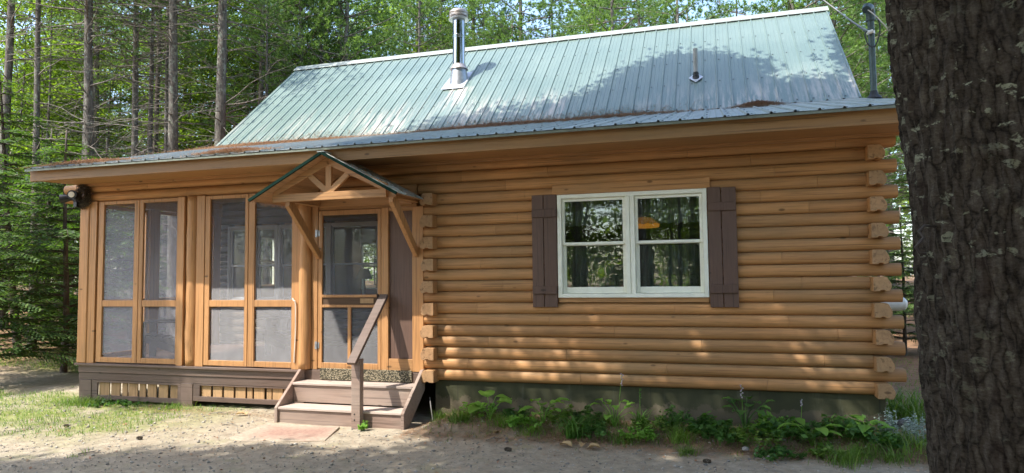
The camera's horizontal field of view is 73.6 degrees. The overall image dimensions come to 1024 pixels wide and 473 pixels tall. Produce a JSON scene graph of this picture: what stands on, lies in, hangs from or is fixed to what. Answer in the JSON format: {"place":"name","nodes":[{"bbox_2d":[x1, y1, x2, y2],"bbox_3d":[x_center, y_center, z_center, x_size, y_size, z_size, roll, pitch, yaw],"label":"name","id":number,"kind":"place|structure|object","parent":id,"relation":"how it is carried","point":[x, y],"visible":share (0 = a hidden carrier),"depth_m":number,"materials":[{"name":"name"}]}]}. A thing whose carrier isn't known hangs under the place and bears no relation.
{"place":"outdoors","nodes":[
{"label":"outdoors","id":0,"kind":"place"},
{"bbox_2d":[0,0,913,281],"label":"sky","id":1,"kind":"structure","parent":0,"point":[536,13],"materials":[{"name":"white"}]},
{"bbox_2d":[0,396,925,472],"bbox_3d":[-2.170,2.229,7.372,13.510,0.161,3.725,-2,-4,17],"label":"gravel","id":2,"kind":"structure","parent":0,"point":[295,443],"depth_m":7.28,"materials":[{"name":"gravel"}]},
{"bbox_2d":[0,275,928,472],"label":"ground","id":3,"kind":"structure","parent":0,"point":[16,380],"depth_m":7.39,"materials":[{"name":"sand"}]},
{"bbox_2d":[0,0,80,310],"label":"pine tree","id":4,"kind":"object","parent":3,"relation":"on","point":[8,67],"visible":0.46,"depth_m":18.50,"materials":[{"name":"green plant"}]},
{"bbox_2d":[0,59,82,282],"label":"maple tree","id":5,"kind":"object","parent":3,"relation":"on","point":[56,74],"visible":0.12,"depth_m":24.41,"materials":[{"name":"green plant"}]},
{"bbox_2d":[0,0,103,324],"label":"maple tree","id":6,"kind":"object","parent":3,"relation":"on","point":[58,64],"visible":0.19,"depth_m":23.12,"materials":[{"name":"green plant"}]},
{"bbox_2d":[0,153,111,368],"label":"hemlock tree","id":7,"kind":"object","parent":3,"relation":"on","point":[25,330],"visible":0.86,"depth_m":12.51,"materials":[{"name":"green plant"}]},
{"bbox_2d":[0,0,116,349],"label":"pine tree","id":8,"kind":"object","parent":3,"relation":"on","point":[37,72],"visible":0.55,"depth_m":17.45,"materials":[{"name":"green plant"}]},
{"bbox_2d":[1,128,123,328],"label":"hemlock tree","id":9,"kind":"object","parent":3,"relation":"on","point":[50,203],"visible":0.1,"depth_m":20.30,"materials":[{"name":"green plant"}]},
{"bbox_2d":[0,74,126,356],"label":"hemlock tree","id":10,"kind":"object","parent":3,"relation":"on","point":[3,142],"visible":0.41,"depth_m":15.83,"materials":[{"name":"green plant"}]},
{"bbox_2d":[0,33,126,316],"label":"maple tree","id":11,"kind":"object","parent":3,"relation":"on","point":[75,42],"visible":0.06,"depth_m":27.20,"materials":[{"name":"green plant"}]},
{"bbox_2d":[0,19,130,311],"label":"maple tree","id":12,"kind":"object","parent":3,"relation":"on","point":[63,53],"visible":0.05,"depth_m":25.98,"materials":[{"name":"green plant"}]},
{"bbox_2d":[0,0,131,288],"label":"maple tree","id":13,"kind":"object","parent":3,"relation":"on","point":[3,8],"visible":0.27,"depth_m":22.29,"materials":[{"name":"green plant"}]},
{"bbox_2d":[35,393,111,408],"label":"grass tuft","id":14,"kind":"object","parent":3,"relation":"on","point":[81,402],"visible":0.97,"depth_m":10.16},
{"bbox_2d":[0,138,166,334],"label":"hemlock tree","id":15,"kind":"object","parent":3,"relation":"on","point":[115,241],"visible":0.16,"depth_m":18.33,"materials":[{"name":"green plant"}]},
{"bbox_2d":[0,130,170,372],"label":"hemlock tree","id":16,"kind":"object","parent":3,"relation":"on","point":[66,315],"visible":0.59,"depth_m":13.78,"materials":[{"name":"green plant"}]},
{"bbox_2d":[7,0,164,293],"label":"pine tree","id":17,"kind":"object","parent":3,"relation":"on","point":[79,38],"visible":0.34,"depth_m":17.99,"materials":[{"name":"green plant"}]},
{"bbox_2d":[15,0,156,279],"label":"pine tree","id":18,"kind":"object","parent":3,"relation":"on","point":[95,90],"visible":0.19,"depth_m":22.94,"materials":[{"name":"green plant"}]},
{"bbox_2d":[13,0,160,241],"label":"maple tree","id":19,"kind":"object","parent":3,"relation":"on","point":[114,135],"visible":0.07,"depth_m":27.68,"materials":[{"name":"green plant"}]},
{"bbox_2d":[25,43,163,318],"bbox_3d":[-14.009,-1.681,23.763,4.943,10.177,5.060,0,-4,-16],"label":"maple tree","id":20,"kind":"object","parent":3,"relation":"on","point":[126,143],"visible":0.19,"depth_m":23.54,"materials":[{"name":"plant"}]},
{"bbox_2d":[27,149,166,339],"bbox_3d":[-9.756,0.542,17.205,4.521,5.612,4.500,-3,-4,35],"label":"hemlock tree","id":21,"kind":"object","parent":3,"relation":"on","point":[161,278],"visible":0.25,"depth_m":16.89,"materials":[{"name":"green plant"}]},
{"bbox_2d":[1,0,204,316],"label":"pine tree","id":22,"kind":"object","parent":3,"relation":"on","point":[87,89],"visible":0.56,"depth_m":17.06,"materials":[{"name":"green plant"}]},
{"bbox_2d":[41,0,233,340],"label":"pine tree","id":23,"kind":"object","parent":3,"relation":"on","point":[135,115],"visible":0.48,"depth_m":19.61,"materials":[{"name":"green plant"}]},
{"bbox_2d":[104,25,203,268],"bbox_3d":[-12.558,-2.102,23.948,3.480,10.797,3.104,0,-4,-9],"label":"pine tree","id":24,"kind":"object","parent":3,"relation":"on","point":[121,88],"visible":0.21,"depth_m":24.01,"materials":[{"name":"green plant"}]},
{"bbox_2d":[72,0,241,289],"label":"pine tree","id":25,"kind":"object","parent":3,"relation":"on","point":[156,127],"visible":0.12,"depth_m":22.40,"materials":[{"name":"green plant"}]},
{"bbox_2d":[93,0,227,313],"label":"pine tree","id":26,"kind":"object","parent":3,"relation":"on","point":[150,140],"visible":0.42,"depth_m":20.38,"materials":[{"name":"green plant"}]},
{"bbox_2d":[114,96,214,292],"bbox_3d":[-11.297,-0.598,23.179,4.333,8.084,4.088,1,-4,-29],"label":"maple tree","id":27,"kind":"object","parent":3,"relation":"on","point":[190,125],"visible":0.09,"depth_m":23.07,"materials":[{"name":"plant"}]},
{"bbox_2d":[125,1,213,334],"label":"pine tree","id":28,"kind":"object","parent":3,"relation":"on","point":[163,311],"visible":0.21,"depth_m":21.34,"materials":[{"name":"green plant"}]},
{"bbox_2d":[68,0,290,350],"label":"pine tree","id":29,"kind":"object","parent":3,"relation":"on","point":[172,144],"visible":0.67,"depth_m":16.38,"materials":[{"name":"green plant"}]},
{"bbox_2d":[110,1,252,227],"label":"maple tree","id":30,"kind":"object","parent":3,"relation":"on","point":[215,31],"visible":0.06,"depth_m":26.12,"materials":[{"name":"plant"}]},
{"bbox_2d":[130,6,248,253],"bbox_3d":[-11.899,-2.505,25.134,4.991,12.020,5.310,1,-4,-28],"label":"maple tree","id":31,"kind":"object","parent":3,"relation":"on","point":[190,100],"visible":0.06,"depth_m":24.75,"materials":[{"name":"green plant"}]},
{"bbox_2d":[108,0,308,325],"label":"pine tree","id":32,"kind":"object","parent":3,"relation":"on","point":[221,116],"visible":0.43,"depth_m":16.37,"materials":[{"name":"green plant"}]},
{"bbox_2d":[139,0,299,255],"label":"maple tree","id":33,"kind":"object","parent":3,"relation":"on","point":[244,7],"visible":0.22,"depth_m":23.76,"materials":[{"name":"green plant"}]},
{"bbox_2d":[178,35,271,271],"bbox_3d":[-10.673,-1.877,25.318,5.453,10.968,5.327,1,-4,-23],"label":"maple tree","id":34,"kind":"object","parent":3,"relation":"on","point":[211,61],"visible":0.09,"depth_m":25.13,"materials":[{"name":"green plant"}]},
{"bbox_2d":[201,21,291,282],"bbox_3d":[-9.729,-2.524,25.732,3.869,12.004,3.450,1,-4,-25],"label":"pine tree","id":35,"kind":"object","parent":3,"relation":"on","point":[242,77],"visible":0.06,"depth_m":25.47,"materials":[{"name":"green plant"}]},
{"bbox_2d":[188,0,317,284],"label":"pine tree","id":36,"kind":"object","parent":3,"relation":"on","point":[266,85],"visible":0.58,"depth_m":21.53,"materials":[{"name":"green plant"}]},
{"bbox_2d":[182,0,333,283],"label":"pine tree","id":37,"kind":"object","parent":3,"relation":"on","point":[269,251],"visible":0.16,"depth_m":24.87,"materials":[{"name":"green plant"}]},
{"bbox_2d":[187,0,346,283],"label":"pine tree","id":38,"kind":"object","parent":3,"relation":"on","point":[261,86],"visible":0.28,"depth_m":23.23,"materials":[{"name":"green plant"}]},
{"bbox_2d":[227,423,339,441],"bbox_3d":[-2.633,2.350,8.081,1.238,0.060,0.920,-2,-4,17],"label":"slab","id":39,"kind":"object","parent":3,"relation":"on","point":[289,432],"visible":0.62,"depth_m":8.06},
{"bbox_2d":[185,0,398,249],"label":"maple tree","id":40,"kind":"object","parent":3,"relation":"on","point":[238,121],"visible":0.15,"depth_m":23.91,"materials":[{"name":"green plant"}]},
{"bbox_2d":[248,0,343,259],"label":"pine tree","id":41,"kind":"object","parent":3,"relation":"on","point":[295,22],"visible":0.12,"depth_m":25.93,"materials":[{"name":"green plant"}]},
{"bbox_2d":[253,0,371,101],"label":"pine tree","id":42,"kind":"object","parent":3,"relation":"on","point":[320,46],"visible":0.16,"depth_m":25.59,"materials":[{"name":"green plant"}]},
{"bbox_2d":[235,0,397,109],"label":"pine tree","id":43,"kind":"object","parent":3,"relation":"on","point":[365,15],"visible":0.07,"depth_m":28.04,"materials":[{"name":"green plant"}]},
{"bbox_2d":[226,0,435,253],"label":"maple tree","id":44,"kind":"object","parent":3,"relation":"on","point":[346,25],"visible":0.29,"depth_m":23.89,"materials":[{"name":"green plant"}]},
{"bbox_2d":[279,0,402,281],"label":"pine tree","id":45,"kind":"object","parent":3,"relation":"on","point":[341,14],"visible":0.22,"depth_m":25.48,"materials":[{"name":"green plant"}]},
{"bbox_2d":[274,294,424,429],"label":"wooden steps","id":46,"kind":"structure","parent":3,"relation":"on","point":[356,392],"depth_m":8.69,"materials":[{"name":"paint"}]},
{"bbox_2d":[320,368,411,382],"bbox_3d":[-1.951,1.841,9.082,1.360,0.153,0.017,-2,-4,17],"label":"coir mat","id":47,"kind":"object","parent":46,"relation":"on","point":[369,375],"visible":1,"depth_m":9.04,"materials":[{"name":"wicker"}]},
{"bbox_2d":[354,0,476,53],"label":"maple tree","id":48,"kind":"object","parent":3,"relation":"on","point":[421,30],"visible":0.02,"depth_m":32.15,"materials":[{"name":"green plant"}]},
{"bbox_2d":[364,0,472,277],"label":"pine tree","id":49,"kind":"object","parent":3,"relation":"on","point":[419,9],"visible":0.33,"depth_m":28.89,"materials":[{"name":"green plant"}]},
{"bbox_2d":[361,0,505,57],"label":"pine tree","id":50,"kind":"object","parent":3,"relation":"on","point":[457,2],"visible":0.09,"depth_m":32.38,"materials":[{"name":"green plant"}]},
{"bbox_2d":[0,348,926,462],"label":"yard grass","id":51,"kind":"structure","parent":3,"relation":"on","point":[158,416],"depth_m":8.83,"materials":[{"name":"plant"}]},
{"bbox_2d":[24,6,906,431],"bbox_3d":[-0.191,-0.947,12.868,12.040,7.565,9.728,-2,-4,17],"label":"log cabin","id":52,"kind":"object","parent":3,"relation":"on","point":[522,264],"visible":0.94,"depth_m":8.78,"materials":[{"name":"brown wood"}]},
{"bbox_2d":[74,184,93,209],"bbox_3d":[-6.661,-0.628,10.624,0.329,0.425,0.132,-2,-4,17],"label":"bird nest","id":53,"kind":"object","parent":52,"relation":"on","point":[86,201],"visible":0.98,"depth_m":10.60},
{"bbox_2d":[8,156,160,169],"bbox_3d":[-6.254,-1.103,10.193,3.153,0.264,0.947,-2,-4,17],"label":"needle drift","id":54,"kind":"object","parent":52,"relation":"on","point":[84,161],"visible":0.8,"depth_m":9.95,"materials":[{"name":"plant"}]},
{"bbox_2d":[142,319,174,357],"bbox_3d":[-5.518,1.468,11.072,0.845,1.016,0.780,0,-4,-13],"label":"porch chair","id":55,"kind":"object","parent":52,"relation":"on","point":[152,338],"visible":0.45,"depth_m":10.80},
{"bbox_2d":[180,145,290,155],"bbox_3d":[-3.717,-1.173,9.373,2.151,0.231,0.835,-2,-4,17],"label":"needle drift","id":56,"kind":"object","parent":52,"relation":"on","point":[233,149],"visible":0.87,"depth_m":9.15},
{"bbox_2d":[227,226,244,299],"bbox_3d":[-5.285,0.535,13.423,0.650,1.470,0.092,-2,-4,17],"label":"porch window","id":57,"kind":"structure","parent":52,"relation":"in","point":[230,273],"depth_m":13.48,"materials":[{"name":"grey plastic"}]},
{"bbox_2d":[134,130,366,155],"bbox_3d":[-5.010,-1.793,12.895,5.681,0.580,1.595,-2,-4,17],"label":"needle drift","id":58,"kind":"object","parent":52,"relation":"on","point":[251,143],"visible":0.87,"depth_m":12.84,"materials":[{"name":"plant"}]},
{"bbox_2d":[240,295,290,354],"bbox_3d":[-4.109,1.501,11.877,0.780,1.016,0.845,-3,-4,37],"label":"porch chair","id":59,"kind":"object","parent":52,"relation":"on","point":[269,338],"visible":0.66,"depth_m":11.84,"materials":[{"name":"plastic"}]},
{"bbox_2d":[255,225,277,299],"bbox_3d":[-4.749,0.519,13.263,0.510,1.470,0.092,-2,-4,17],"label":"porch window","id":60,"kind":"structure","parent":52,"relation":"in","point":[264,227],"depth_m":13.26,"materials":[{"name":"grey plastic"}]},
{"bbox_2d":[277,224,291,299],"bbox_3d":[-4.246,0.504,13.113,0.520,1.470,0.092,-2,-4,17],"label":"porch window","id":61,"kind":"structure","parent":52,"relation":"in","point":[280,288],"depth_m":13.15,"materials":[{"name":"grey plastic"}]},
{"bbox_2d":[315,209,380,369],"bbox_3d":[-2.226,0.711,9.255,0.997,2.150,0.076,-2,-4,17],"label":"screen door","id":62,"kind":"structure","parent":52,"relation":"in","point":[349,301],"depth_m":9.27,"materials":[{"name":"brown wood"}]},
{"bbox_2d":[328,221,377,297],"bbox_3d":[-2.920,0.465,12.716,1.070,1.470,0.092,-2,-4,17],"label":"porch window","id":63,"kind":"structure","parent":52,"relation":"in","point":[331,265],"depth_m":12.80,"materials":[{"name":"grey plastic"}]},
{"bbox_2d":[362,105,665,136],"bbox_3d":[-0.482,-1.975,11.772,7.689,0.468,1.157,-2,-4,17],"label":"needle drift","id":64,"kind":"object","parent":52,"relation":"on","point":[491,124],"visible":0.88,"depth_m":11.78,"materials":[{"name":"plant"}]},
{"bbox_2d":[497,99,733,125],"bbox_3d":[1.696,-2.044,11.189,4.516,0.438,1.011,-2,-4,17],"label":"needle drift","id":65,"kind":"object","parent":52,"relation":"on","point":[621,114],"visible":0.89,"depth_m":11.18,"materials":[{"name":"plant"}]},
{"bbox_2d":[557,188,708,297],"bbox_3d":[1.451,0.101,8.295,1.780,1.267,0.263,-2,-4,17],"label":"window","id":66,"kind":"structure","parent":52,"relation":"in","point":[644,271],"depth_m":8.29,"materials":[{"name":"white plastic"}]},
{"bbox_2d":[862,3,881,98],"bbox_3d":[4.759,-2.451,9.095,0.287,1.300,0.198,1,-4,-28],"label":"service mast","id":67,"kind":"object","parent":52,"relation":"on","point":[870,20],"visible":0.84,"depth_m":9.08,"materials":[{"name":"grey metal"}]},
{"bbox_2d":[2,404,928,472],"bbox_3d":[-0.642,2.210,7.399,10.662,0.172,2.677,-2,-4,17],"label":"needle litter","id":68,"kind":"object","parent":3,"relation":"on","point":[554,439],"visible":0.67,"depth_m":7.33,"materials":[{"name":"plant"}]},
{"bbox_2d":[436,0,516,46],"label":"pine tree","id":69,"kind":"object","parent":3,"relation":"on","point":[481,14],"visible":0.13,"depth_m":29.17,"materials":[{"name":"green plant"}]},
{"bbox_2d":[424,0,529,50],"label":"pine tree","id":70,"kind":"object","parent":3,"relation":"on","point":[473,19],"visible":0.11,"depth_m":30.36,"materials":[{"name":"green plant"}]},
{"bbox_2d":[466,390,511,419],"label":"hosta","id":71,"kind":"object","parent":3,"relation":"on","point":[487,393],"visible":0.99,"depth_m":8.25,"materials":[{"name":"green plant"}]},
{"bbox_2d":[481,11,539,43],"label":"pine tree","id":72,"kind":"object","parent":3,"relation":"on","point":[511,31],"visible":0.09,"depth_m":27.58,"materials":[{"name":"green plant"}]},
{"bbox_2d":[449,0,591,48],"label":"pine tree","id":73,"kind":"object","parent":3,"relation":"on","point":[509,6],"visible":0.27,"depth_m":27.35,"materials":[{"name":"green plant"}]},
{"bbox_2d":[505,413,542,430],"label":"leafy weed","id":74,"kind":"object","parent":3,"relation":"on","point":[515,419],"visible":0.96,"depth_m":7.86,"materials":[{"name":"green plant"}]},
{"bbox_2d":[507,0,581,40],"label":"pine tree","id":75,"kind":"object","parent":3,"relation":"on","point":[552,4],"visible":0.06,"depth_m":28.01,"materials":[{"name":"green plant"}]},
{"bbox_2d":[545,411,609,438],"bbox_3d":[0.689,2.115,7.619,0.874,0.272,0.796,-2,-4,17],"label":"daylily","id":76,"kind":"object","parent":3,"relation":"on","point":[570,428],"visible":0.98,"depth_m":7.63,"materials":[{"name":"green plant"}]},
{"bbox_2d":[574,420,610,439],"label":"leafy weed","id":77,"kind":"object","parent":3,"relation":"on","point":[595,430],"visible":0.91,"depth_m":7.55,"materials":[{"name":"green plant"}]},
{"bbox_2d":[536,0,675,36],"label":"pine tree","id":78,"kind":"object","parent":3,"relation":"on","point":[611,20],"visible":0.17,"depth_m":24.01,"materials":[{"name":"green plant"}]},
{"bbox_2d":[583,0,685,29],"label":"pine tree","id":79,"kind":"object","parent":3,"relation":"on","point":[622,25],"visible":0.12,"depth_m":27.55,"materials":[{"name":"green plant"}]},
{"bbox_2d":[616,422,658,441],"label":"leafy weed","id":80,"kind":"object","parent":3,"relation":"on","point":[641,434],"visible":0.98,"depth_m":7.42,"materials":[{"name":"green plant"}]},
{"bbox_2d":[656,405,690,429],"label":"leafy weed","id":81,"kind":"object","parent":3,"relation":"on","point":[680,415],"visible":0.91,"depth_m":7.63,"materials":[{"name":"green plant"}]},
{"bbox_2d":[654,422,698,444],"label":"grass tuft","id":82,"kind":"object","parent":3,"relation":"on","point":[676,437],"visible":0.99,"depth_m":7.33,"materials":[{"name":"plant"}]},
{"bbox_2d":[623,0,748,25],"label":"pine tree","id":83,"kind":"object","parent":3,"relation":"on","point":[666,4],"visible":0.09,"depth_m":19.47,"materials":[{"name":"green plant"}]},
{"bbox_2d":[680,411,740,435],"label":"leafy weed","id":84,"kind":"object","parent":3,"relation":"on","point":[702,420],"visible":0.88,"depth_m":7.43,"materials":[{"name":"green plant"}]},
{"bbox_2d":[701,424,736,445],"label":"leafy weed","id":85,"kind":"object","parent":3,"relation":"on","point":[718,435],"visible":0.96,"depth_m":7.16,"materials":[{"name":"green plant"}]},
{"bbox_2d":[721,396,773,431],"bbox_3d":[2.579,1.949,7.461,0.567,0.416,0.720,-2,-4,17],"label":"hosta","id":86,"kind":"object","parent":3,"relation":"on","point":[741,412],"visible":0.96,"depth_m":7.46,"materials":[{"name":"green plant"}]},
{"bbox_2d":[733,418,786,448],"bbox_3d":[2.575,2.049,7.105,0.566,0.272,0.526,-2,-4,17],"label":"leafy weed","id":87,"kind":"object","parent":3,"relation":"on","point":[741,435],"visible":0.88,"depth_m":7.08,"materials":[{"name":"green plant"}]},
{"bbox_2d":[754,444,807,462],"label":"leafy weed","id":88,"kind":"object","parent":3,"relation":"on","point":[781,452],"visible":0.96,"depth_m":6.73,"materials":[{"name":"green plant"}]},
{"bbox_2d":[745,415,822,443],"bbox_3d":[2.874,2.015,7.212,0.678,0.251,0.748,1,-4,-29],"label":"leafy weed","id":89,"kind":"object","parent":3,"relation":"on","point":[773,424],"visible":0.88,"depth_m":7.15,"materials":[{"name":"green plant"}]},
{"bbox_2d":[688,0,902,157],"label":"pine tree","id":90,"kind":"object","parent":3,"relation":"on","point":[790,5],"visible":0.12,"depth_m":18.13,"materials":[{"name":"green plant"}]},
{"bbox_2d":[777,417,844,445],"bbox_3d":[3.088,2.050,7.072,0.510,0.259,0.626,2,-4,-37],"label":"broadleaf plant","id":91,"kind":"object","parent":3,"relation":"on","point":[825,431],"visible":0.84,"depth_m":7.05,"materials":[{"name":"green plant"}]},
{"bbox_2d":[749,0,910,239],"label":"pine tree","id":92,"kind":"object","parent":3,"relation":"on","point":[857,68],"visible":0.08,"depth_m":19.16,"materials":[{"name":"green plant"}]},
{"bbox_2d":[805,437,865,458],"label":"leafy weed","id":93,"kind":"object","parent":3,"relation":"on","point":[813,452],"visible":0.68,"depth_m":6.72,"materials":[{"name":"green plant"}]},
{"bbox_2d":[807,434,881,471],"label":"grass tuft","id":94,"kind":"object","parent":3,"relation":"on","point":[848,458],"visible":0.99,"depth_m":6.50,"materials":[{"name":"plant"}]},
{"bbox_2d":[783,0,907,187],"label":"pine tree","id":95,"kind":"object","parent":3,"relation":"on","point":[837,22],"visible":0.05,"depth_m":24.80,"materials":[{"name":"green plant"}]},
{"bbox_2d":[809,413,882,441],"bbox_3d":[3.489,1.997,7.208,0.666,0.248,0.781,-2,-4,17],"label":"leafy weed","id":96,"kind":"object","parent":3,"relation":"on","point":[851,432],"visible":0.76,"depth_m":7.08,"materials":[{"name":"green plant"}]},
{"bbox_2d":[845,414,897,436],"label":"hosta","id":97,"kind":"object","parent":3,"relation":"on","point":[863,428],"visible":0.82,"depth_m":6.99,"materials":[{"name":"green plant"}]},
{"bbox_2d":[834,0,911,266],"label":"pine tree","id":98,"kind":"object","parent":3,"relation":"on","point":[881,91],"visible":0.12,"depth_m":19.76,"materials":[{"name":"green plant"}]},
{"bbox_2d":[834,0,912,277],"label":"pine tree","id":99,"kind":"object","parent":3,"relation":"on","point":[858,77],"visible":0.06,"depth_m":24.05,"materials":[{"name":"green plant"}]},
{"bbox_2d":[834,0,912,287],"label":"pine tree","id":100,"kind":"object","parent":3,"relation":"on","point":[892,206],"visible":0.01,"depth_m":26.26,"materials":[{"name":"green plant"}]},
{"bbox_2d":[826,417,926,457],"bbox_3d":[3.965,2.000,6.811,1.193,0.194,1.254,2,-4,-33],"label":"grass tuft","id":101,"kind":"object","parent":3,"relation":"on","point":[907,440],"visible":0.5,"depth_m":6.73,"materials":[{"name":"plant"}]},
{"bbox_2d":[867,431,906,450],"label":"leafy weed","id":102,"kind":"object","parent":3,"relation":"on","point":[887,434],"visible":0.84,"depth_m":6.74,"materials":[{"name":"green plant"}]},
{"bbox_2d":[875,206,916,355],"bbox_3d":[8.486,1.122,15.306,2.864,3.571,2.877,-2,-4,16],"label":"hemlock tree","id":103,"kind":"object","parent":3,"relation":"on","point":[903,262],"visible":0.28,"depth_m":15.08,"materials":[{"name":"green plant"}]},
{"bbox_2d":[866,443,926,467],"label":"grass tuft","id":104,"kind":"object","parent":3,"relation":"on","point":[901,455],"visible":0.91,"depth_m":6.54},
{"bbox_2d":[883,168,913,318],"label":"hemlock tree","id":105,"kind":"object","parent":3,"relation":"on","point":[899,198],"visible":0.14,"depth_m":19.10,"materials":[{"name":"green plant"}]},
{"bbox_2d":[886,383,925,431],"bbox_3d":[4.640,1.957,8.048,1.772,0.402,1.837,-2,-4,17],"label":"grass tuft","id":106,"kind":"object","parent":3,"relation":"on","point":[912,404],"visible":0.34,"depth_m":8.01,"materials":[{"name":"plant"}]},
{"bbox_2d":[902,411,926,444],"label":"silver plant","id":107,"kind":"object","parent":3,"relation":"on","point":[912,425],"visible":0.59,"depth_m":6.93,"materials":[{"name":"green plant"}]},
{"bbox_2d":[885,0,1023,472],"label":"old pine","id":108,"kind":"object","parent":3,"relation":"on","point":[957,70],"visible":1,"depth_m":2.32,"materials":[{"name":"brown plant"}]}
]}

